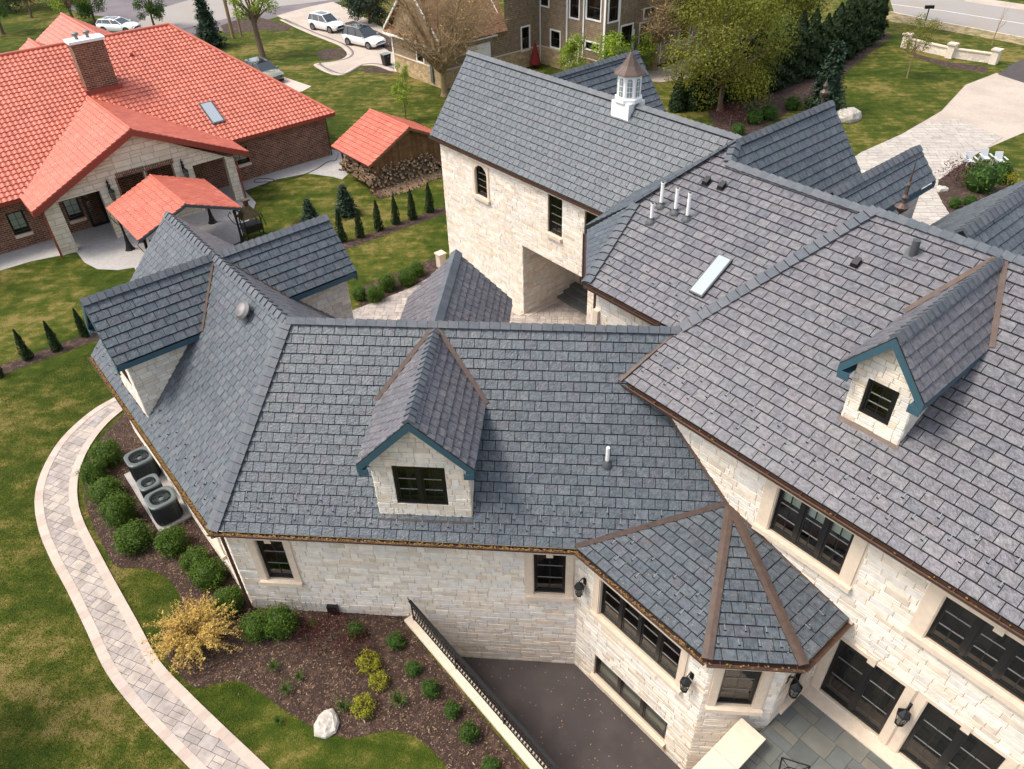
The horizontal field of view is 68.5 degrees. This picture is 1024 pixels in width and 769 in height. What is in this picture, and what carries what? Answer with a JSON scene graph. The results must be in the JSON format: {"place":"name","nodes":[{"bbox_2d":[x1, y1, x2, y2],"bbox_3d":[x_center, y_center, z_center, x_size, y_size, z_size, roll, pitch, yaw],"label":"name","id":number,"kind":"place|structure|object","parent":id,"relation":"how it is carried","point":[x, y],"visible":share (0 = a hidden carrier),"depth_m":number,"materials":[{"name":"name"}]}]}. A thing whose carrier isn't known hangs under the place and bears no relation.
{"place":"outdoors","nodes":[
{"label":"outdoors","id":0,"kind":"place"},
{"bbox_2d":[0,149,352,269],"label":"terrace","id":1,"kind":"structure","parent":0,"point":[103,246],"depth_m":45.97,"materials":[{"name":"concrete"}]},
{"bbox_2d":[106,174,244,251],"bbox_3d":[-19.306,-9.516,43.373,5.885,3.834,5.490,-29,46,-29],"label":"garden canopy","id":2,"kind":"object","parent":1,"relation":"on","point":[138,210],"visible":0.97,"depth_m":42.32,"materials":[{"name":"red metal"}]},
{"bbox_2d":[237,198,266,240],"bbox_3d":[-15.598,-9.915,44.840,1.737,2.430,0.900,-29,46,-29],"label":"garden grill","id":3,"kind":"object","parent":1,"relation":"on","point":[248,211],"visible":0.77,"depth_m":44.64,"materials":[{"name":"metal"}]},
{"bbox_2d":[71,0,341,34],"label":"road","id":4,"kind":"structure","parent":0,"point":[122,8],"depth_m":95.15,"materials":[{"name":"grey asphalt"}]},
{"bbox_2d":[139,0,326,28],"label":"road","id":5,"kind":"structure","parent":0,"point":[181,15],"depth_m":94.09,"materials":[{"name":"grey asphalt"}]},
{"bbox_2d":[95,16,140,31],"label":"parked car","id":6,"kind":"object","parent":5,"relation":"on","point":[113,23],"visible":0.69,"depth_m":85.86,"materials":[{"name":"white paint"}]},
{"bbox_2d":[277,2,396,73],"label":"driveway","id":7,"kind":"structure","parent":0,"point":[362,55],"depth_m":83.40,"materials":[{"name":"concrete"}]},
{"bbox_2d":[307,10,345,33],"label":"parked car","id":8,"kind":"object","parent":7,"relation":"on","point":[329,22],"visible":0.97,"depth_m":83.88,"materials":[{"name":"white paint"}]},
{"bbox_2d":[342,23,385,49],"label":"parked car","id":9,"kind":"object","parent":7,"relation":"on","point":[368,37],"visible":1,"depth_m":78.25,"materials":[{"name":"white paint"}]},
{"bbox_2d":[375,296,586,325],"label":"courtyard","id":10,"kind":"structure","parent":0,"point":[537,313],"depth_m":37.60,"materials":[{"name":"beige stone"}]},
{"bbox_2d":[352,279,586,324],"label":"courtyard pavers","id":11,"kind":"object","parent":10,"relation":"on","point":[385,308],"visible":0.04,"depth_m":38.27,"materials":[{"name":"beige stone"}]},
{"bbox_2d":[0,0,1023,768],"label":"ground","id":12,"kind":"structure","parent":0,"point":[886,96],"depth_m":35.69,"materials":[{"name":"green plant"}]},
{"bbox_2d":[72,0,106,21],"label":"garden tree","id":13,"kind":"object","parent":12,"relation":"on","point":[83,9],"visible":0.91,"depth_m":89.49,"materials":[{"name":"green plant"}]},
{"bbox_2d":[0,353,279,768],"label":"grass","id":14,"kind":"structure","parent":12,"relation":"on","point":[2,402],"depth_m":24.64,"materials":[{"name":"green plant"}]},
{"bbox_2d":[131,0,166,24],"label":"street tree","id":15,"kind":"object","parent":12,"relation":"on","point":[149,5],"visible":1,"depth_m":86.00,"materials":[{"name":"green plant"}]},
{"bbox_2d":[61,524,246,768],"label":"walkway","id":16,"kind":"structure","parent":12,"relation":"on","point":[160,697],"depth_m":22.08,"materials":[{"name":"beige stone"}]},
{"bbox_2d":[34,398,207,768],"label":"walkway border","id":17,"kind":"object","parent":16,"relation":"on","point":[169,738],"visible":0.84,"depth_m":24.29,"materials":[{"name":"concrete"}]},
{"bbox_2d":[43,401,250,768],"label":"walkway pavers","id":18,"kind":"object","parent":16,"relation":"on","point":[73,552],"visible":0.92,"depth_m":24.51,"materials":[{"name":"beige stone"}]},
{"bbox_2d":[0,12,334,258],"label":"brick house","id":19,"kind":"structure","parent":12,"relation":"on","point":[95,121],"depth_m":47.96,"materials":[{"name":"red tile"}]},
{"bbox_2d":[5,210,33,238],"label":"window","id":20,"kind":"structure","parent":19,"relation":"in","point":[17,220],"depth_m":44.68,"materials":[{"name":"black glass"}]},
{"bbox_2d":[61,197,86,223],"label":"window","id":21,"kind":"structure","parent":19,"relation":"in","point":[73,209],"depth_m":46.24,"materials":[{"name":"black glass"}]},
{"bbox_2d":[69,406,268,768],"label":"walkway border","id":22,"kind":"object","parent":12,"relation":"on","point":[216,727],"visible":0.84,"depth_m":24.13,"materials":[{"name":"concrete"}]},
{"bbox_2d":[192,0,227,48],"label":"blue spruce","id":23,"kind":"object","parent":12,"relation":"on","point":[208,31],"visible":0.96,"depth_m":78.64,"materials":[{"name":"green plant"}]},
{"bbox_2d":[0,206,445,373],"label":"mulch bed","id":24,"kind":"object","parent":12,"relation":"on","point":[46,353],"depth_m":37.56,"materials":[{"name":"brown soil"}]},
{"bbox_2d":[222,0,279,59],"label":"slender tree","id":25,"kind":"object","parent":12,"relation":"on","point":[252,11],"visible":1,"depth_m":74.13,"materials":[{"name":"green plant"}]},
{"bbox_2d":[221,17,290,33],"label":"mulch bed","id":26,"kind":"object","parent":12,"relation":"on","point":[262,24],"visible":0.81,"depth_m":87.29,"materials":[{"name":"brown soil"}]},
{"bbox_2d":[279,77,310,91],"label":"carport slab","id":27,"kind":"structure","parent":12,"relation":"on","point":[297,86],"depth_m":69.24,"materials":[{"name":"concrete"}]},
{"bbox_2d":[244,56,283,80],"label":"parked car","id":28,"kind":"object","parent":27,"relation":"on","point":[266,66],"visible":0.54,"depth_m":69.58,"materials":[{"name":"beige paint"}]},
{"bbox_2d":[83,413,525,768],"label":"mulch bed","id":29,"kind":"object","parent":12,"relation":"on","point":[287,670],"visible":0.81,"depth_m":22.95,"materials":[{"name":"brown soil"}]},
{"bbox_2d":[75,458,109,488],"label":"boxwood shrub","id":30,"kind":"object","parent":29,"relation":"on","point":[91,472],"visible":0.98,"depth_m":29.01,"materials":[{"name":"green plant"}]},
{"bbox_2d":[82,475,126,507],"bbox_3d":[-15.486,3.998,28.511,1.546,1.032,1.410,-1,38,1],"label":"boxwood shrub","id":31,"kind":"object","parent":29,"relation":"on","point":[102,489],"visible":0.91,"depth_m":28.26,"materials":[{"name":"green plant"}]},
{"bbox_2d":[87,437,124,468],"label":"boxwood shrub","id":32,"kind":"object","parent":29,"relation":"on","point":[109,452],"visible":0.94,"depth_m":29.85,"materials":[{"name":"green plant"}]},
{"bbox_2d":[96,490,140,531],"bbox_3d":[-14.414,4.588,27.482,1.348,1.365,1.345,-2,38,0],"label":"boxwood shrub","id":33,"kind":"object","parent":29,"relation":"on","point":[117,510],"visible":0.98,"depth_m":27.23,"materials":[{"name":"green plant"}]},
{"bbox_2d":[112,517,154,558],"bbox_3d":[-13.448,5.412,26.607,1.491,1.080,1.526,-9,39,-9],"label":"boxwood shrub","id":34,"kind":"object","parent":29,"relation":"on","point":[132,537],"visible":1,"depth_m":26.38,"materials":[{"name":"green plant"}]},
{"bbox_2d":[124,469,191,531],"bbox_3d":[-13.406,4.135,28.926,1.700,0.100,3.900,-29,46,-29],"label":"concrete pad","id":35,"kind":"object","parent":29,"relation":"on","point":[186,515],"visible":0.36,"depth_m":28.48,"materials":[{"name":"grey concrete"}]},
{"bbox_2d":[123,446,160,481],"bbox_3d":[-14.369,3.140,29.257,1.000,1.000,1.000,-29,46,-29],"label":"air conditioner","id":36,"kind":"object","parent":35,"relation":"on","point":[141,462],"visible":0.95,"depth_m":28.97,"materials":[{"name":"grey metal"}]},
{"bbox_2d":[136,473,162,497],"bbox_3d":[-13.600,3.942,28.374,0.780,0.800,0.780,-29,46,-29],"label":"air conditioner","id":37,"kind":"object","parent":35,"relation":"on","point":[147,484],"visible":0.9,"depth_m":28.14,"materials":[{"name":"grey metal"}]},
{"bbox_2d":[144,486,182,525],"bbox_3d":[-12.762,4.449,27.578,1.000,0.950,1.000,-29,46,-29],"label":"air conditioner","id":38,"kind":"object","parent":35,"relation":"on","point":[163,505],"visible":1,"depth_m":27.36,"materials":[{"name":"grey metal"}]},
{"bbox_2d":[152,523,191,558],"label":"boxwood shrub","id":39,"kind":"object","parent":29,"relation":"on","point":[173,541],"visible":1,"depth_m":26.19,"materials":[{"name":"green plant"}]},
{"bbox_2d":[139,588,242,673],"bbox_3d":[-9.832,7.702,23.379,3.159,1.180,2.725,2,39,5],"label":"golden bush","id":40,"kind":"object","parent":29,"relation":"on","point":[199,624],"visible":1,"depth_m":23.23,"materials":[{"name":"yellow plant"}]},
{"bbox_2d":[178,544,212,576],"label":"boxwood shrub","id":41,"kind":"object","parent":29,"relation":"on","point":[194,554],"visible":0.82,"depth_m":25.63,"materials":[{"name":"green plant"}]},
{"bbox_2d":[187,556,227,593],"bbox_3d":[-10.243,6.348,25.268,1.314,1.106,1.284,-27,45,-28],"label":"boxwood shrub","id":42,"kind":"object","parent":29,"relation":"on","point":[207,574],"visible":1,"depth_m":25.05,"materials":[{"name":"green plant"}]},
{"bbox_2d":[209,585,245,619],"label":"boxwood shrub","id":43,"kind":"object","parent":29,"relation":"on","point":[228,596],"visible":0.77,"depth_m":24.23,"materials":[{"name":"green plant"}]},
{"bbox_2d":[235,607,270,645],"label":"boxwood shrub","id":44,"kind":"object","parent":29,"relation":"on","point":[251,624],"visible":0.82,"depth_m":23.53,"materials":[{"name":"green plant"}]},
{"bbox_2d":[261,601,299,642],"bbox_3d":[-7.256,7.431,23.695,1.270,1.209,1.242,6,39,9],"label":"boxwood shrub","id":45,"kind":"object","parent":29,"relation":"on","point":[281,621],"visible":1,"depth_m":23.44,"materials":[{"name":"green plant"}]},
{"bbox_2d":[314,708,339,738],"bbox_3d":[-5.304,9.660,21.500,0.726,0.237,0.854,2,39,5],"label":"boulder","id":46,"kind":"object","parent":29,"relation":"on","point":[326,723],"visible":1,"depth_m":21.38,"materials":[{"name":"white stone"}]},
{"bbox_2d":[307,609,353,662],"bbox_3d":[-5.650,7.737,23.385,1.625,1.062,1.728,5,39,9],"label":"burgundy shrub","id":47,"kind":"object","parent":29,"relation":"on","point":[331,638],"visible":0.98,"depth_m":23.33,"materials":[{"name":"brown plant"}]},
{"bbox_2d":[349,691,375,719],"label":"golden shrub","id":48,"kind":"object","parent":29,"relation":"on","point":[364,714],"visible":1,"depth_m":21.60,"materials":[{"name":"yellow plant"}]},
{"bbox_2d":[355,648,381,674],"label":"golden shrub","id":49,"kind":"object","parent":29,"relation":"on","point":[377,662],"visible":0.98,"depth_m":22.67,"materials":[{"name":"yellow plant"}]},
{"bbox_2d":[332,184,360,219],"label":"blue spruce","id":50,"kind":"object","parent":12,"relation":"on","point":[345,206],"visible":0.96,"depth_m":46.90,"materials":[{"name":"green plant"}]},
{"bbox_2d":[338,0,391,24],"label":"dark shrub tree","id":51,"kind":"object","parent":12,"relation":"on","point":[365,7],"visible":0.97,"depth_m":85.18,"materials":[{"name":"green plant"}]},
{"bbox_2d":[331,108,441,174],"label":"firewood shed","id":52,"kind":"structure","parent":12,"relation":"on","point":[370,138],"depth_m":50.96,"materials":[{"name":"red tile"}]},
{"bbox_2d":[340,152,442,198],"bbox_3d":[-8.184,-15.835,52.196,6.842,2.348,7.357,-25,44,-27],"label":"firewood pile","id":53,"kind":"object","parent":12,"relation":"on","point":[398,177],"visible":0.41,"depth_m":51.01,"materials":[{"name":"brown wood"}]},
{"bbox_2d":[359,258,437,306],"bbox_3d":[-5.987,-5.487,40.779,6.040,0.001,2.406,-29,46,-30],"label":"mulch bed","id":54,"kind":"object","parent":12,"relation":"on","point":[431,267],"visible":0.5,"depth_m":40.93,"materials":[{"name":"brown soil"}]},
{"bbox_2d":[391,62,412,118],"bbox_3d":[-8.647,-23.078,59.415,1.573,4.743,1.893,13,41,18],"label":"young tree","id":55,"kind":"object","parent":12,"relation":"on","point":[403,87],"visible":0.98,"depth_m":59.02,"materials":[{"name":"green plant"}]},
{"bbox_2d":[378,0,512,96],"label":"bare tree","id":56,"kind":"object","parent":12,"relation":"on","point":[440,63],"visible":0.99,"depth_m":61.18,"materials":[{"name":"brown plant"}]},
{"bbox_2d":[383,0,701,88],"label":"shingle house","id":57,"kind":"structure","parent":12,"relation":"on","point":[548,27],"depth_m":67.96,"materials":[{"name":"beige"}]},
{"bbox_2d":[80,47,1023,768],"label":"stone house","id":58,"kind":"structure","parent":12,"relation":"on","point":[746,443],"depth_m":21.18,"materials":[{"name":"stone"}]},
{"bbox_2d":[245,538,303,587],"bbox_3d":[-7.242,5.179,23.332,1.410,2.320,0.970,2,39,5],"label":"window","id":59,"kind":"structure","parent":58,"relation":"in","point":[271,558],"depth_m":23.50,"materials":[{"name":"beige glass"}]},
{"bbox_2d":[471,160,490,204],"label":"window","id":60,"kind":"structure","parent":58,"relation":"in","point":[481,180],"depth_m":36.30,"materials":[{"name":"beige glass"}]},
{"bbox_2d":[524,553,575,602],"bbox_3d":[1.149,5.444,22.627,1.500,2.320,0.970,2,39,5],"label":"window","id":61,"kind":"structure","parent":58,"relation":"in","point":[555,573],"depth_m":22.86,"materials":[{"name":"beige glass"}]},
{"bbox_2d":[545,194,561,242],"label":"window","id":62,"kind":"structure","parent":58,"relation":"in","point":[555,204],"depth_m":33.35,"materials":[{"name":"black glass"}]},
{"bbox_2d":[589,657,667,748],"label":"window","id":63,"kind":"structure","parent":58,"relation":"in","point":[615,682],"depth_m":23.38,"materials":[{"name":"black glass"}]},
{"bbox_2d":[589,572,689,695],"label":"window","id":64,"kind":"structure","parent":58,"relation":"in","point":[607,601],"depth_m":21.41,"materials":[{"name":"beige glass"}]},
{"bbox_2d":[705,668,774,715],"bbox_3d":[5.854,7.606,19.575,1.500,2.110,0.970,2,39,5],"label":"window","id":65,"kind":"structure","parent":58,"relation":"in","point":[735,686],"depth_m":19.74,"materials":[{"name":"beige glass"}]},
{"bbox_2d":[777,651,817,714],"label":"window","id":66,"kind":"structure","parent":58,"relation":"in","point":[784,704],"depth_m":20.26,"materials":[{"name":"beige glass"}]},
{"bbox_2d":[752,479,869,593],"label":"window","id":67,"kind":"structure","parent":58,"relation":"in","point":[836,547],"depth_m":18.99,"materials":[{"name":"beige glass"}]},
{"bbox_2d":[810,631,918,744],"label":"french door","id":68,"kind":"structure","parent":58,"relation":"in","point":[861,684],"depth_m":20.15,"materials":[{"name":"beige glass"}]},
{"bbox_2d":[888,690,1021,768],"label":"french door","id":69,"kind":"structure","parent":58,"relation":"in","point":[933,737],"depth_m":18.74,"materials":[{"name":"beige glass"}]},
{"bbox_2d":[903,583,1023,716],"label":"window","id":70,"kind":"structure","parent":58,"relation":"in","point":[998,654],"depth_m":16.63,"materials":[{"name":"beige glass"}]},
{"bbox_2d":[557,33,587,70],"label":"leafy shrub","id":71,"kind":"object","parent":12,"relation":"on","point":[566,51],"visible":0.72,"depth_m":66.00,"materials":[{"name":"green plant"}]},
{"bbox_2d":[590,30,632,59],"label":"leafy shrub","id":72,"kind":"object","parent":12,"relation":"on","point":[610,47],"visible":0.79,"depth_m":64.04,"materials":[{"name":"green plant"}]},
{"bbox_2d":[630,0,697,70],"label":"bare tree","id":73,"kind":"object","parent":12,"relation":"on","point":[660,32],"visible":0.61,"depth_m":66.13,"materials":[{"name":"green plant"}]},
{"bbox_2d":[668,73,687,111],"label":"hedge arborvitae","id":74,"kind":"object","parent":12,"relation":"on","point":[678,100],"visible":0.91,"depth_m":60.09,"materials":[{"name":"green plant"}]},
{"bbox_2d":[683,68,704,110],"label":"hedge arborvitae","id":75,"kind":"object","parent":12,"relation":"on","point":[690,106],"visible":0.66,"depth_m":60.12,"materials":[{"name":"green plant"}]},
{"bbox_2d":[667,0,746,73],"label":"tall tree","id":76,"kind":"object","parent":12,"relation":"on","point":[680,10],"visible":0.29,"depth_m":64.02,"materials":[{"name":"green plant"}]},
{"bbox_2d":[722,0,831,36],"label":"tall tree","id":77,"kind":"object","parent":12,"relation":"on","point":[800,7],"visible":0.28,"depth_m":70.30,"materials":[{"name":"green plant"}]},
{"bbox_2d":[707,31,890,133],"bbox_3d":[27.192,-28.172,67.868,5.381,0.001,37.059,27,47,31],"label":"mulch bed","id":78,"kind":"object","parent":12,"relation":"on","point":[803,87],"visible":0.29,"depth_m":62.18,"materials":[{"name":"brown soil"}]},
{"bbox_2d":[702,44,726,108],"bbox_3d":[16.185,-24.844,60.132,2.514,5.352,2.535,-21,42,-23],"label":"hedge arborvitae","id":79,"kind":"object","parent":78,"relation":"on","point":[714,104],"visible":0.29,"depth_m":60.24,"materials":[{"name":"green plant"}]},
{"bbox_2d":[656,0,800,111],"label":"maple tree","id":80,"kind":"object","parent":78,"relation":"on","point":[725,71],"visible":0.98,"depth_m":56.53,"materials":[{"name":"green plant"}]},
{"bbox_2d":[767,28,786,92],"bbox_3d":[21.626,-27.125,62.947,3.177,5.108,3.204,-15,40,-15],"label":"hedge arborvitae","id":81,"kind":"object","parent":78,"relation":"on","point":[779,81],"visible":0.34,"depth_m":62.71,"materials":[{"name":"green plant"}]},
{"bbox_2d":[777,23,796,87],"bbox_3d":[23.140,-27.896,63.803,2.760,5.169,2.853,-2,38,1],"label":"hedge arborvitae","id":82,"kind":"object","parent":78,"relation":"on","point":[787,80],"visible":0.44,"depth_m":63.56,"materials":[{"name":"green plant"}]},
{"bbox_2d":[788,9,810,83],"bbox_3d":[24.538,-28.982,64.508,2.728,5.964,2.705,-9,39,-9],"label":"hedge arborvitae","id":83,"kind":"object","parent":78,"relation":"on","point":[802,56],"visible":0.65,"depth_m":63.93,"materials":[{"name":"green plant"}]},
{"bbox_2d":[800,8,825,77],"bbox_3d":[26.093,-29.766,65.603,3.335,5.728,3.226,23,45,28],"label":"hedge arborvitae","id":84,"kind":"object","parent":78,"relation":"on","point":[815,46],"visible":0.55,"depth_m":64.93,"materials":[{"name":"green plant"}]},
{"bbox_2d":[819,13,834,71],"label":"hedge arborvitae","id":85,"kind":"object","parent":78,"relation":"on","point":[828,36],"visible":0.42,"depth_m":66.15,"materials":[{"name":"green plant"}]},
{"bbox_2d":[832,2,847,63],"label":"hedge arborvitae","id":86,"kind":"object","parent":78,"relation":"on","point":[839,19],"visible":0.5,"depth_m":67.22,"materials":[{"name":"green plant"}]},
{"bbox_2d":[844,0,861,59],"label":"hedge arborvitae","id":87,"kind":"object","parent":78,"relation":"on","point":[852,13],"visible":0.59,"depth_m":68.83,"materials":[{"name":"green plant"}]},
{"bbox_2d":[855,0,868,52],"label":"hedge arborvitae","id":88,"kind":"object","parent":78,"relation":"on","point":[863,18],"visible":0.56,"depth_m":70.73,"materials":[{"name":"green plant"}]},
{"bbox_2d":[863,0,880,46],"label":"hedge arborvitae","id":89,"kind":"object","parent":78,"relation":"on","point":[873,20],"visible":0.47,"depth_m":72.57,"materials":[{"name":"green plant"}]},
{"bbox_2d":[802,40,850,111],"bbox_3d":[24.422,-23.492,57.888,3.800,5.825,4.000,-13,40,-13],"label":"blue spruce","id":90,"kind":"object","parent":12,"relation":"on","point":[833,66],"visible":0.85,"depth_m":57.45,"materials":[{"name":"green plant"}]},
{"bbox_2d":[900,13,942,77],"bbox_3d":[34.587,-28.769,64.297,3.045,5.185,2.999,2,39,5],"label":"young tree","id":91,"kind":"object","parent":12,"relation":"on","point":[909,43],"visible":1,"depth_m":63.65,"materials":[{"name":"green plant"}]},
{"bbox_2d":[901,48,987,72],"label":"mulch bed","id":92,"kind":"object","parent":12,"relation":"on","point":[975,68],"visible":1,"depth_m":68.34,"materials":[{"name":"brown soil"}]},
{"bbox_2d":[900,32,1003,64],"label":"garden wall","id":93,"kind":"structure","parent":12,"relation":"on","point":[951,50],"depth_m":69.52,"materials":[{"name":"stone"}]},
{"bbox_2d":[939,162,1018,212],"bbox_3d":[29.300,-12.864,48.488,10.145,0.001,3.953,-31,47,-31],"label":"mulch bed","id":94,"kind":"object","parent":12,"relation":"on","point":[950,182],"visible":0.42,"depth_m":47.98,"materials":[{"name":"brown soil"}]},
{"bbox_2d":[958,160,1005,193],"bbox_3d":[29.617,-13.096,47.352,2.286,2.076,2.364,-10,39,-10],"label":"young shrub","id":95,"kind":"object","parent":94,"relation":"on","point":[982,179],"visible":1,"depth_m":46.99,"materials":[{"name":"green plant"}]},
{"bbox_2d":[451,656,680,768],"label":"driveway","id":96,"kind":"structure","parent":0,"point":[620,737],"depth_m":23.78,"materials":[{"name":"grey asphalt"}]},
{"bbox_2d":[404,615,546,768],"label":"retaining wall","id":97,"kind":"structure","parent":96,"relation":"on","point":[501,728],"depth_m":21.92,"materials":[{"name":"stone"}]},
{"bbox_2d":[407,597,559,768],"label":"iron railing","id":98,"kind":"object","parent":97,"relation":"on","point":[470,671],"visible":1,"depth_m":21.42,"materials":[{"name":"black metal"}]},
{"bbox_2d":[692,718,765,768],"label":"patio wall","id":99,"kind":"structure","parent":96,"relation":"on","point":[739,743],"depth_m":19.35,"materials":[{"name":"stone"}]},
{"bbox_2d":[647,50,710,81],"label":"terrace","id":100,"kind":"structure","parent":0,"point":[655,76],"depth_m":68.90,"materials":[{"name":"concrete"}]},
{"bbox_2d":[624,29,657,68],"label":"leafy shrub","id":101,"kind":"object","parent":100,"relation":"on","point":[644,53],"visible":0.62,"depth_m":66.76,"materials":[{"name":"green plant"}]},
{"bbox_2d":[756,713,870,768],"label":"patio","id":102,"kind":"structure","parent":0,"point":[818,758],"depth_m":19.75,"materials":[{"name":"grey stone"}]},
{"bbox_2d":[740,694,891,768],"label":"patio flags","id":103,"kind":"object","parent":102,"relation":"on","point":[814,743],"visible":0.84,"depth_m":19.86},
{"bbox_2d":[801,684,914,768],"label":"patio threshold","id":104,"kind":"object","parent":102,"relation":"on","point":[858,732],"depth_m":20.11,"materials":[{"name":"stone"}]},
{"bbox_2d":[862,73,1023,216],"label":"driveway","id":105,"kind":"structure","parent":0,"point":[993,103],"depth_m":59.60,"materials":[{"name":"concrete"}]},
{"bbox_2d":[855,119,1002,224],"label":"driveway pavers","id":106,"kind":"object","parent":105,"relation":"on","point":[946,135],"visible":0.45,"depth_m":53.36,"materials":[{"name":"beige stone"}]},
{"bbox_2d":[886,11,1023,44],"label":"shoulder","id":107,"kind":"object","parent":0,"point":[892,16],"visible":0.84,"depth_m":77.86},
{"bbox_2d":[890,0,1023,36],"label":"road","id":108,"kind":"structure","parent":0,"point":[982,11],"depth_m":82.84,"materials":[{"name":"grey asphalt"}]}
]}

